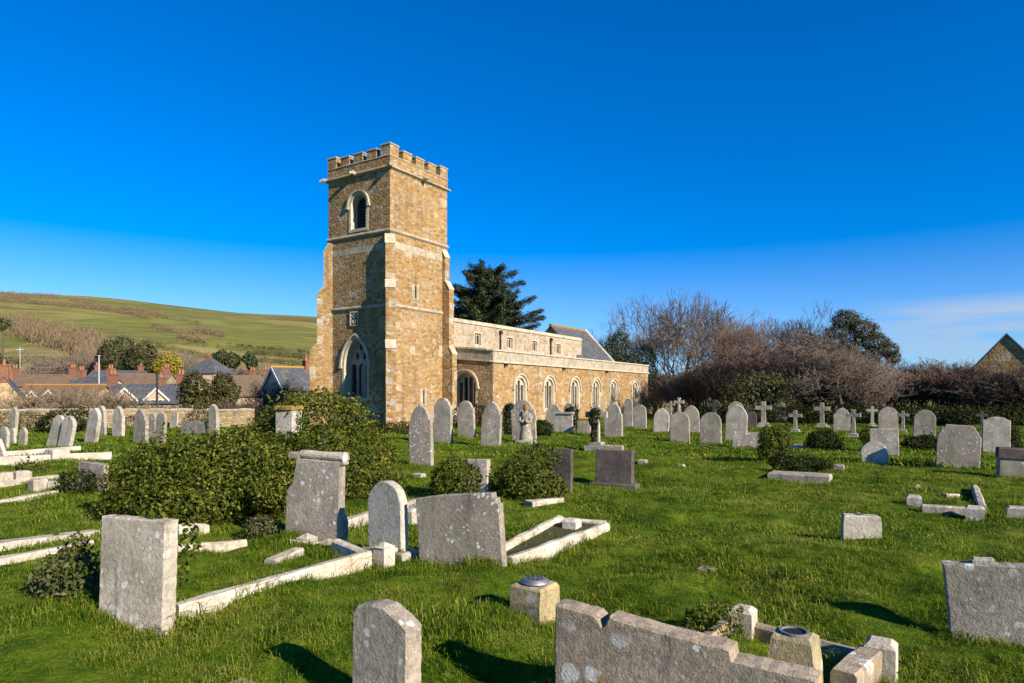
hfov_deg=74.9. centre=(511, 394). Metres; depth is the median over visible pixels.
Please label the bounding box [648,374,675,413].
bare bush
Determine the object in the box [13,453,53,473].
shrub
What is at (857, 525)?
vase block
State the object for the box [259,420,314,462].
shrub
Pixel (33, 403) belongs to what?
bare bush
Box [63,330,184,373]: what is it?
bare tree
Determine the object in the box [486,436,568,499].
bush
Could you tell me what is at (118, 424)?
headstone
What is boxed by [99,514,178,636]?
headstone
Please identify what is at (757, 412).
evergreen hedge
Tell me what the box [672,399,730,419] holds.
evergreen hedge
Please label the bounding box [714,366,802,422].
evergreen bush
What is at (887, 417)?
headstone
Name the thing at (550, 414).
headstone
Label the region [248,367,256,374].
row cottage
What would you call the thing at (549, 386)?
window
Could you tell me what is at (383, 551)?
grave kerb
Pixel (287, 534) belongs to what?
uncut grass
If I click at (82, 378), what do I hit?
row cottage
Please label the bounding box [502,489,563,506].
grave kerb
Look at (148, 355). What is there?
evergreen tree
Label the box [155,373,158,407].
utility pole
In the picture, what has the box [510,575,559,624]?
flower block
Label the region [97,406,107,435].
headstone
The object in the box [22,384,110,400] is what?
tiled cottage
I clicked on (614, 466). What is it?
headstone
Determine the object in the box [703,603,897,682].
grave kerb
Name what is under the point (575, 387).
window
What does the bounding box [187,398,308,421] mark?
bare bush
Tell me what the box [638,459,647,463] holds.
stone block
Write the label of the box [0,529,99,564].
grave kerb
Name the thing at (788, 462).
ivy spread
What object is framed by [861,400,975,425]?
evergreen hedge
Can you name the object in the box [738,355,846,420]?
bare bush
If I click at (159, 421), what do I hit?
headstone
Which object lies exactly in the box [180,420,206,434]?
headstone
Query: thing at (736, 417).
headstone
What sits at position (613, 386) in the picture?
window
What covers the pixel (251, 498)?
shrub
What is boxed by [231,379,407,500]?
shrub
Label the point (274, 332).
ground
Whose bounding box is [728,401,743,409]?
headstone
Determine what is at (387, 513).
headstone
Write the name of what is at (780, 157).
sky
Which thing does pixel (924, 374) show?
bare bush
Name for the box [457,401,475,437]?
headstone
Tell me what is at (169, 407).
bare bush
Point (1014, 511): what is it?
stone block
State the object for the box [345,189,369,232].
window
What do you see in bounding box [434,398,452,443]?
headstone
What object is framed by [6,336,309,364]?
hedgerow
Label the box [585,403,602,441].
ivy column
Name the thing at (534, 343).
window
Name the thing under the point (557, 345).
window
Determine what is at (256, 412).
dark hedge
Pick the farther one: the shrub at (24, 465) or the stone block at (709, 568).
the shrub at (24, 465)
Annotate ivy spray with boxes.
[140,508,202,589]
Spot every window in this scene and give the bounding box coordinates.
[339,333,370,400]
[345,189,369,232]
[457,369,479,407]
[473,331,481,346]
[506,336,513,350]
[512,373,529,402]
[531,339,537,352]
[542,375,556,411]
[555,343,560,355]
[569,376,581,409]
[590,377,601,407]
[609,378,618,404]
[631,379,639,407]
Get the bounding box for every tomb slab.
[768,470,832,483]
[789,444,809,448]
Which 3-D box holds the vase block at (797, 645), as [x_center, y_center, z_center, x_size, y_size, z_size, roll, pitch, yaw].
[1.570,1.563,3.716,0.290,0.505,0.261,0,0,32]
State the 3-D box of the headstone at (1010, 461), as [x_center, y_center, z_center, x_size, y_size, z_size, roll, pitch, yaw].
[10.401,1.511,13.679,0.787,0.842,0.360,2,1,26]
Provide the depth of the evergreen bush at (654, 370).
65.59 m
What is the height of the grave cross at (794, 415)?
1.229 m
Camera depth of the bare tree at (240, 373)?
136.97 m
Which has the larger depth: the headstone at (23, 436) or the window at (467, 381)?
the window at (467, 381)
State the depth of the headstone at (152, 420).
26.34 m
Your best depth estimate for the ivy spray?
5.22 m
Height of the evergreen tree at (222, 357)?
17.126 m
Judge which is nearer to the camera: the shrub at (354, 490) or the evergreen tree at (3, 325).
the shrub at (354, 490)
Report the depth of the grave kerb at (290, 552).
6.86 m
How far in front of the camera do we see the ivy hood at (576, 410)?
30.49 m
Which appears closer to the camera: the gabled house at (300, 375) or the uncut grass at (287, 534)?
the uncut grass at (287, 534)
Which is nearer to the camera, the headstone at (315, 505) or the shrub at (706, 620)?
the shrub at (706, 620)
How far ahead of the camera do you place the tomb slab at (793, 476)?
13.47 m
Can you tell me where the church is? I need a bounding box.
[309,142,649,427]
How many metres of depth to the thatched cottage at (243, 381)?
82.91 m
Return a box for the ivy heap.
[24,526,100,599]
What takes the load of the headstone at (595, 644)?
on the ground at (274, 332)
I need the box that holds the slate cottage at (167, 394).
[107,369,201,408]
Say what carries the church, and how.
on the ground at (274, 332)
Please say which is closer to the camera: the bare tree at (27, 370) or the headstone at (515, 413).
the headstone at (515, 413)
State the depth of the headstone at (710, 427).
22.91 m
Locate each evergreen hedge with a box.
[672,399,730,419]
[717,395,819,423]
[791,399,900,424]
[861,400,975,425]
[940,398,1023,426]
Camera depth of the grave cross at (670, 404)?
34.38 m
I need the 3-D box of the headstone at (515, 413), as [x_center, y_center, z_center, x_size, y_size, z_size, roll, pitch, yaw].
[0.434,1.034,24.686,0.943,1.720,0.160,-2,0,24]
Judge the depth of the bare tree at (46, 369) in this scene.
133.79 m
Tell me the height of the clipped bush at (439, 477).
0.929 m
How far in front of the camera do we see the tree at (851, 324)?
51.57 m
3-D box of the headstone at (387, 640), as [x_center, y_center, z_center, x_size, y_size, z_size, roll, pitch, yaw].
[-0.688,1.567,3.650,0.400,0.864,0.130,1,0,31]
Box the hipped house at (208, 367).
[184,353,236,385]
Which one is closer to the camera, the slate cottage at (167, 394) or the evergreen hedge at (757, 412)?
the evergreen hedge at (757, 412)
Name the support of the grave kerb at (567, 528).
on the ground at (274, 332)
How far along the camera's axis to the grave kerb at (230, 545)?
7.48 m
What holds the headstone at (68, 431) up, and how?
on the ground at (274, 332)
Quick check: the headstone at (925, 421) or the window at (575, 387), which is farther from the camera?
the window at (575, 387)
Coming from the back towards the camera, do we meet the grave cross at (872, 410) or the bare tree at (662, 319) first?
the bare tree at (662, 319)
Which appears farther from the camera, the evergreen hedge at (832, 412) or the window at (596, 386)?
the window at (596, 386)
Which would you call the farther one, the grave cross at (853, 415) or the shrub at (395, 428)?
the shrub at (395, 428)
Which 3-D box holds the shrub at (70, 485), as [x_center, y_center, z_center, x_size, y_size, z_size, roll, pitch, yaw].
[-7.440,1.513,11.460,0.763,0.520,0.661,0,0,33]
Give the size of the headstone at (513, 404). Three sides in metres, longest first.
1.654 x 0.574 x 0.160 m
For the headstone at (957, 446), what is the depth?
15.49 m
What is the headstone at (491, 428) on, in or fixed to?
on the ground at (274, 332)
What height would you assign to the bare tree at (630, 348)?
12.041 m
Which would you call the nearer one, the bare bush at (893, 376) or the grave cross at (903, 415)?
the grave cross at (903, 415)
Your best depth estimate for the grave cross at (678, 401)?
37.79 m
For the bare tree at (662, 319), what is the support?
on the ground at (274, 332)
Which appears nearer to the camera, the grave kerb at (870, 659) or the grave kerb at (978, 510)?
the grave kerb at (870, 659)
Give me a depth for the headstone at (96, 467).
11.73 m
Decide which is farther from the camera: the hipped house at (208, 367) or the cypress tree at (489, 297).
the hipped house at (208, 367)
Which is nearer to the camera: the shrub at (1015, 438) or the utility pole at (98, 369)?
the shrub at (1015, 438)
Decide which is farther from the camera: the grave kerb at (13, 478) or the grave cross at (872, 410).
the grave cross at (872, 410)
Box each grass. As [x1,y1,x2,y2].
[0,419,1023,471]
[0,439,1023,682]
[0,450,1023,580]
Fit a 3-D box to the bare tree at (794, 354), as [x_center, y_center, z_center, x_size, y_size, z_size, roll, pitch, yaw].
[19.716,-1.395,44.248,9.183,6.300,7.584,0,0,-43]
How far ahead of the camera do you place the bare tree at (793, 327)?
59.60 m
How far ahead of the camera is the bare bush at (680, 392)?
49.82 m
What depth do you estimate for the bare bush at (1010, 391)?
37.23 m
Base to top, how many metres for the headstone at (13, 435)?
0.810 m
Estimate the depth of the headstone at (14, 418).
27.64 m
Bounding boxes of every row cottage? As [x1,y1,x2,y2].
[11,364,77,389]
[67,365,124,383]
[87,362,148,376]
[116,364,175,383]
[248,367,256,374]
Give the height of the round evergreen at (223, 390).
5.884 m
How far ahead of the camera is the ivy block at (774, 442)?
16.82 m
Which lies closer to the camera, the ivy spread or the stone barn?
the ivy spread
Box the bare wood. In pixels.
[0,310,113,362]
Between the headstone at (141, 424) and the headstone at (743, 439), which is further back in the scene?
the headstone at (141, 424)
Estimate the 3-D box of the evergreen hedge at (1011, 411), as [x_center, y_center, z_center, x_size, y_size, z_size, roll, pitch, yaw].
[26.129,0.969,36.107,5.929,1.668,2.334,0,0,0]
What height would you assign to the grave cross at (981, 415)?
1.229 m
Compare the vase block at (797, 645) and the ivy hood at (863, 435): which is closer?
the vase block at (797, 645)
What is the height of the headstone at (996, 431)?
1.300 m
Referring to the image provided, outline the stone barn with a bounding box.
[958,333,1023,415]
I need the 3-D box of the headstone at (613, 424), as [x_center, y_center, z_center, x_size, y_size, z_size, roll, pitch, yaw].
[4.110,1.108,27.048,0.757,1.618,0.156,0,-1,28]
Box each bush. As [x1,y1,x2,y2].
[0,384,161,408]
[0,393,107,408]
[12,386,166,408]
[34,404,93,432]
[139,404,189,408]
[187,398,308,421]
[428,449,482,495]
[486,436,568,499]
[598,324,646,364]
[628,342,663,412]
[641,366,706,412]
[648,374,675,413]
[656,359,728,416]
[660,337,795,411]
[673,355,788,407]
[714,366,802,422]
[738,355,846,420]
[798,352,906,418]
[820,355,940,421]
[871,359,946,419]
[884,355,996,422]
[908,363,1023,421]
[940,364,1023,416]
[977,360,1023,414]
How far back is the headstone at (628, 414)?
34.32 m
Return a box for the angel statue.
[515,404,536,443]
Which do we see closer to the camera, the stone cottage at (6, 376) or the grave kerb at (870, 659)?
the grave kerb at (870, 659)
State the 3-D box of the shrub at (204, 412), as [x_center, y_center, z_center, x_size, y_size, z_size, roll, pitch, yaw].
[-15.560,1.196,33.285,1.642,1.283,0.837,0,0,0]
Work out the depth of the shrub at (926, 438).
20.87 m
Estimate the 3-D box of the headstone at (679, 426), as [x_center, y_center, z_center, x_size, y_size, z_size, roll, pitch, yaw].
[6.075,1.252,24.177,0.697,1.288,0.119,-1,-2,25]
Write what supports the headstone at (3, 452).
on the ground at (274, 332)
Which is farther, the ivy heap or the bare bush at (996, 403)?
the bare bush at (996, 403)
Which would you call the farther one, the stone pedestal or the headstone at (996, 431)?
the headstone at (996, 431)
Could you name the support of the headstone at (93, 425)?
on the ground at (274, 332)
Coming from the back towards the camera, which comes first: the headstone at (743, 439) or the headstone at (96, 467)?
the headstone at (743, 439)
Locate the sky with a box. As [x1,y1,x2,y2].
[0,0,1023,377]
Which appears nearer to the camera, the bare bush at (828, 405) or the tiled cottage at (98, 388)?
the bare bush at (828, 405)
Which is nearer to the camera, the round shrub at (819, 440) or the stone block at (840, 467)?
the stone block at (840, 467)
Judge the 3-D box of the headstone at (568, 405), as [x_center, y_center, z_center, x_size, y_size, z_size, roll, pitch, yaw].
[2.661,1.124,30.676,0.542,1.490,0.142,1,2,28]
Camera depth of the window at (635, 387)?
56.22 m
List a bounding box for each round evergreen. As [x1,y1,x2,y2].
[176,369,217,408]
[206,371,241,408]
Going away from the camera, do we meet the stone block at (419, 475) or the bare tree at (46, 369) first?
the stone block at (419, 475)
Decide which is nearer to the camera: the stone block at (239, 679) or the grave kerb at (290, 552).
the stone block at (239, 679)
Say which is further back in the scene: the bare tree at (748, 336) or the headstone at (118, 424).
the bare tree at (748, 336)
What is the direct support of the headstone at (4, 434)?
on the ground at (274, 332)
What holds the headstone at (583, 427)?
on the ground at (274, 332)
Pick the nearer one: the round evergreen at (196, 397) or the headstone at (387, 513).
the headstone at (387, 513)
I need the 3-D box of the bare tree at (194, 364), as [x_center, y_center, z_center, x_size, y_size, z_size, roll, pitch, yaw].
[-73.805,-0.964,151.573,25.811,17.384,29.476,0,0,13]
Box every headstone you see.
[0,426,9,448]
[0,439,7,455]
[9,407,18,433]
[10,428,16,443]
[18,427,27,445]
[46,415,64,445]
[58,416,76,446]
[79,461,108,491]
[84,408,101,442]
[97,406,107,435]
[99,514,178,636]
[112,406,124,437]
[133,409,148,442]
[148,414,156,437]
[155,413,167,441]
[171,412,178,427]
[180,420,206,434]
[208,404,219,434]
[285,450,348,541]
[352,599,421,682]
[364,480,418,560]
[409,404,433,465]
[416,492,506,567]
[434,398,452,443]
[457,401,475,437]
[462,459,490,492]
[480,401,501,446]
[504,402,514,435]
[511,400,536,439]
[546,404,560,431]
[548,448,572,492]
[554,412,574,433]
[555,598,820,682]
[564,403,575,430]
[577,421,590,433]
[589,445,639,489]
[604,402,622,436]
[623,398,632,426]
[633,405,646,429]
[653,408,669,431]
[670,412,689,443]
[684,405,699,431]
[700,412,721,445]
[725,404,747,440]
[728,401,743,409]
[732,431,760,447]
[747,411,756,427]
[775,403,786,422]
[833,408,849,430]
[861,441,888,464]
[870,428,898,455]
[878,407,897,428]
[913,410,935,436]
[935,424,981,467]
[941,557,1023,648]
[982,417,1010,453]
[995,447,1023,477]
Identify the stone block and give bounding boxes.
[231,677,253,682]
[412,473,425,477]
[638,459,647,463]
[697,566,717,573]
[834,464,844,471]
[1006,505,1023,518]
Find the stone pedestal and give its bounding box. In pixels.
[274,405,303,503]
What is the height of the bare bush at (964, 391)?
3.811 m
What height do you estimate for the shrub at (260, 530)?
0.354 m
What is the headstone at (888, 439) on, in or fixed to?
on the ground at (274, 332)
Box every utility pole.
[97,355,100,383]
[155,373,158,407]
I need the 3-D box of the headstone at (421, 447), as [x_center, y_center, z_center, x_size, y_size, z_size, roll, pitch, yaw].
[-2.150,1.034,15.799,0.613,1.618,0.130,-2,-3,24]
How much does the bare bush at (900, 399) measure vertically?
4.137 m
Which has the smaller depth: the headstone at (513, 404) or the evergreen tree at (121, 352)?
the headstone at (513, 404)
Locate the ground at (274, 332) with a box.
[0,292,1023,682]
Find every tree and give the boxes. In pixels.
[0,317,11,353]
[0,352,54,373]
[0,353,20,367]
[20,350,103,374]
[23,355,126,373]
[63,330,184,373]
[93,335,138,369]
[125,340,160,372]
[150,351,183,374]
[155,349,247,374]
[167,354,244,372]
[211,348,242,369]
[223,362,263,374]
[236,374,304,413]
[242,351,257,374]
[452,258,546,330]
[590,312,704,380]
[599,286,751,411]
[653,307,780,368]
[673,310,794,362]
[747,298,857,359]
[755,326,866,403]
[776,341,908,414]
[821,308,902,407]
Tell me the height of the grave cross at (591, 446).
1.617 m
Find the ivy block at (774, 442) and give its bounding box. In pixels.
[756,421,793,461]
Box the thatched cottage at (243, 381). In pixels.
[213,365,268,404]
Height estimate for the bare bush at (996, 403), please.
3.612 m
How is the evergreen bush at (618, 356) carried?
on the ground at (274, 332)
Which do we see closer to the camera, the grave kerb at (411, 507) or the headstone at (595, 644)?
the headstone at (595, 644)
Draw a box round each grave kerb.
[0,446,111,465]
[0,470,59,502]
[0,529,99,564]
[176,539,397,618]
[177,523,246,552]
[264,533,331,564]
[347,499,416,528]
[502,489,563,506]
[506,515,609,564]
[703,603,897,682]
[906,484,986,520]
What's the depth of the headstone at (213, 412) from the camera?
27.62 m
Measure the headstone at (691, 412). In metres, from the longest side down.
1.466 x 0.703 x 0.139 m
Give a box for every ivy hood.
[502,403,513,434]
[565,404,579,429]
[858,423,879,444]
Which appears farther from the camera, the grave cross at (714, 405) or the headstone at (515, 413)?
the grave cross at (714, 405)
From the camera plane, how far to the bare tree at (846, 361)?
38.56 m
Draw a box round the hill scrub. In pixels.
[0,291,229,358]
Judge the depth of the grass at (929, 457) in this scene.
21.99 m
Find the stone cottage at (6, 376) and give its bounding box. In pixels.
[0,359,25,406]
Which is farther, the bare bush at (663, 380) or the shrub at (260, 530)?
the bare bush at (663, 380)
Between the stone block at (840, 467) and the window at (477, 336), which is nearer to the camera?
the stone block at (840, 467)
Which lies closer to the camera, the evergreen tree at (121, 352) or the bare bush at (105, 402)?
the bare bush at (105, 402)
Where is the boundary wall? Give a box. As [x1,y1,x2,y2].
[0,408,254,427]
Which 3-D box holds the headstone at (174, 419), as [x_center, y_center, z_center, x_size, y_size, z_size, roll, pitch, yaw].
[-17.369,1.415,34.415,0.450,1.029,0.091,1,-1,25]
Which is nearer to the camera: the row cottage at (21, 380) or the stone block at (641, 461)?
the stone block at (641, 461)
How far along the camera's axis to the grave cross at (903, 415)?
29.08 m
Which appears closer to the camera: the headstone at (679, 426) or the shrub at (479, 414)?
the headstone at (679, 426)
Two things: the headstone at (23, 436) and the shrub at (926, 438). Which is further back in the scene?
the headstone at (23, 436)
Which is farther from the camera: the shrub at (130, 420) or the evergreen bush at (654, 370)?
the evergreen bush at (654, 370)
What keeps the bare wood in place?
on the ground at (274, 332)
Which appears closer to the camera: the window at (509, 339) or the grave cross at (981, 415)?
the grave cross at (981, 415)
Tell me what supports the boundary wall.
on the ground at (274, 332)
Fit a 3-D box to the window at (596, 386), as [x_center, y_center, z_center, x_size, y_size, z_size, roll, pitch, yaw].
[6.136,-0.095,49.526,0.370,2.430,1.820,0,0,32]
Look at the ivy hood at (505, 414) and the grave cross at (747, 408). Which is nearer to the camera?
the ivy hood at (505, 414)
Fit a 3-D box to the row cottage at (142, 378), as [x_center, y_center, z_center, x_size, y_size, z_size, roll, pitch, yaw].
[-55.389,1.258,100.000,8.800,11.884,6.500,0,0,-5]
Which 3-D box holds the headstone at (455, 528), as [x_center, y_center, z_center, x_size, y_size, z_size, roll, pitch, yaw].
[-0.507,1.442,6.618,0.953,0.935,0.100,-6,-4,25]
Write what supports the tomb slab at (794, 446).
on the ground at (274, 332)
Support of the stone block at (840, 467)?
on the ground at (274, 332)
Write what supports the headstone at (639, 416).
on the ground at (274, 332)
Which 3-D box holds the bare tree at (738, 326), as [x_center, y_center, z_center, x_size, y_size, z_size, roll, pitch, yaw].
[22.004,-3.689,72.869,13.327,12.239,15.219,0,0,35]
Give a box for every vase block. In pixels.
[768,625,823,682]
[841,513,881,539]
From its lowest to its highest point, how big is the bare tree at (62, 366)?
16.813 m
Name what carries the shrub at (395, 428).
on the ground at (274, 332)
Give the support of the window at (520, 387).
in the church
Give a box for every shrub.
[0,402,48,429]
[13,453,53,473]
[52,468,98,493]
[91,414,298,523]
[125,414,134,427]
[182,406,208,426]
[223,423,275,455]
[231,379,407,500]
[237,514,282,537]
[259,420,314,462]
[357,415,408,433]
[452,397,501,426]
[536,416,554,435]
[678,580,746,638]
[803,424,843,451]
[899,430,936,449]
[1011,422,1022,447]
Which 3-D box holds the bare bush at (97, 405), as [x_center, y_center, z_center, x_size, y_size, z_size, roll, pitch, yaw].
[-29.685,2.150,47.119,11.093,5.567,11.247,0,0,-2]
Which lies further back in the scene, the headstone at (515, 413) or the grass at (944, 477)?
the headstone at (515, 413)
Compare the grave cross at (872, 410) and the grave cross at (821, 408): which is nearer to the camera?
the grave cross at (821, 408)
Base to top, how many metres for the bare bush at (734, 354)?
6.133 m
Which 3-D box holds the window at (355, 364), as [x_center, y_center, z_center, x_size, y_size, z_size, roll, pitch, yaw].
[-8.511,-1.547,37.058,2.370,3.714,0.700,0,0,32]
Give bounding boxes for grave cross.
[584,405,607,450]
[666,401,674,427]
[674,398,683,411]
[708,400,720,413]
[744,405,751,413]
[755,401,771,427]
[788,410,801,431]
[814,403,829,426]
[846,410,860,437]
[867,406,877,425]
[897,411,908,432]
[976,411,987,432]
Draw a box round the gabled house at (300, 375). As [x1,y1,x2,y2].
[260,355,309,418]
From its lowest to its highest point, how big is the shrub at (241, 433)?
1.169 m
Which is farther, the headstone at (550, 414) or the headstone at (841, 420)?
the headstone at (841, 420)
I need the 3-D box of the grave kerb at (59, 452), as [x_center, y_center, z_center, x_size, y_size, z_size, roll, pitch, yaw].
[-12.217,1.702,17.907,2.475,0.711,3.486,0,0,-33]
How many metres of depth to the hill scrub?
714.33 m
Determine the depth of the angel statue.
22.82 m
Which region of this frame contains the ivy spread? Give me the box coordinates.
[766,445,836,470]
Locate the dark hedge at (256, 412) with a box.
[254,404,308,424]
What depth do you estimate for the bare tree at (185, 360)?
146.10 m
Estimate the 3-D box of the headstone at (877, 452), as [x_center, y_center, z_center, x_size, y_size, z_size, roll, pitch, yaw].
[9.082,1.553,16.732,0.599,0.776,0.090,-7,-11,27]
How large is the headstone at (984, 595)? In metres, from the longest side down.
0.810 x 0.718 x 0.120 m
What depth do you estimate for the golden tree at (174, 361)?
123.48 m
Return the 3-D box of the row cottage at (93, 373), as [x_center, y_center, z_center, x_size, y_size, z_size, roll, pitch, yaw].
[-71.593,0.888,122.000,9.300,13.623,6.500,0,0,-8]
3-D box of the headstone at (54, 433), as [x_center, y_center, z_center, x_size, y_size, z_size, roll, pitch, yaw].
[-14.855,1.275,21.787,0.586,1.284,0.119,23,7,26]
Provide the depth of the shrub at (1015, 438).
19.98 m
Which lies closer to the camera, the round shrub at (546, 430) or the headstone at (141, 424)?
the headstone at (141, 424)
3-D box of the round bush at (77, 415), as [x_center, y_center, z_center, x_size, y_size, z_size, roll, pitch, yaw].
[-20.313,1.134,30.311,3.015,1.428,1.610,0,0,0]
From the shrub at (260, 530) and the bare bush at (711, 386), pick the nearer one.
the shrub at (260, 530)
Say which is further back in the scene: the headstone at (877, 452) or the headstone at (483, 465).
the headstone at (877, 452)
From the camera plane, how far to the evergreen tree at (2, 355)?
139.22 m
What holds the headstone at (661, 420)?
on the ground at (274, 332)
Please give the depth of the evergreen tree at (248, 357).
131.31 m
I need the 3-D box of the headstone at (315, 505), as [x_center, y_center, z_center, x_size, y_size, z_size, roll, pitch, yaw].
[-2.269,1.262,7.780,0.854,1.247,0.127,2,0,24]
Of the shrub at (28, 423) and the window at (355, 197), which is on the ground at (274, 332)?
the shrub at (28, 423)
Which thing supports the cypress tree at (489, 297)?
on the ground at (274, 332)
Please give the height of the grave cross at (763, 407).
1.581 m
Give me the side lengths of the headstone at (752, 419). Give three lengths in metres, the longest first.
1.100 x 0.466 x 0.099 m
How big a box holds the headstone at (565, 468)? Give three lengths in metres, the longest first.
0.974 x 0.447 x 0.100 m
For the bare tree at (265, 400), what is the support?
on the ground at (274, 332)

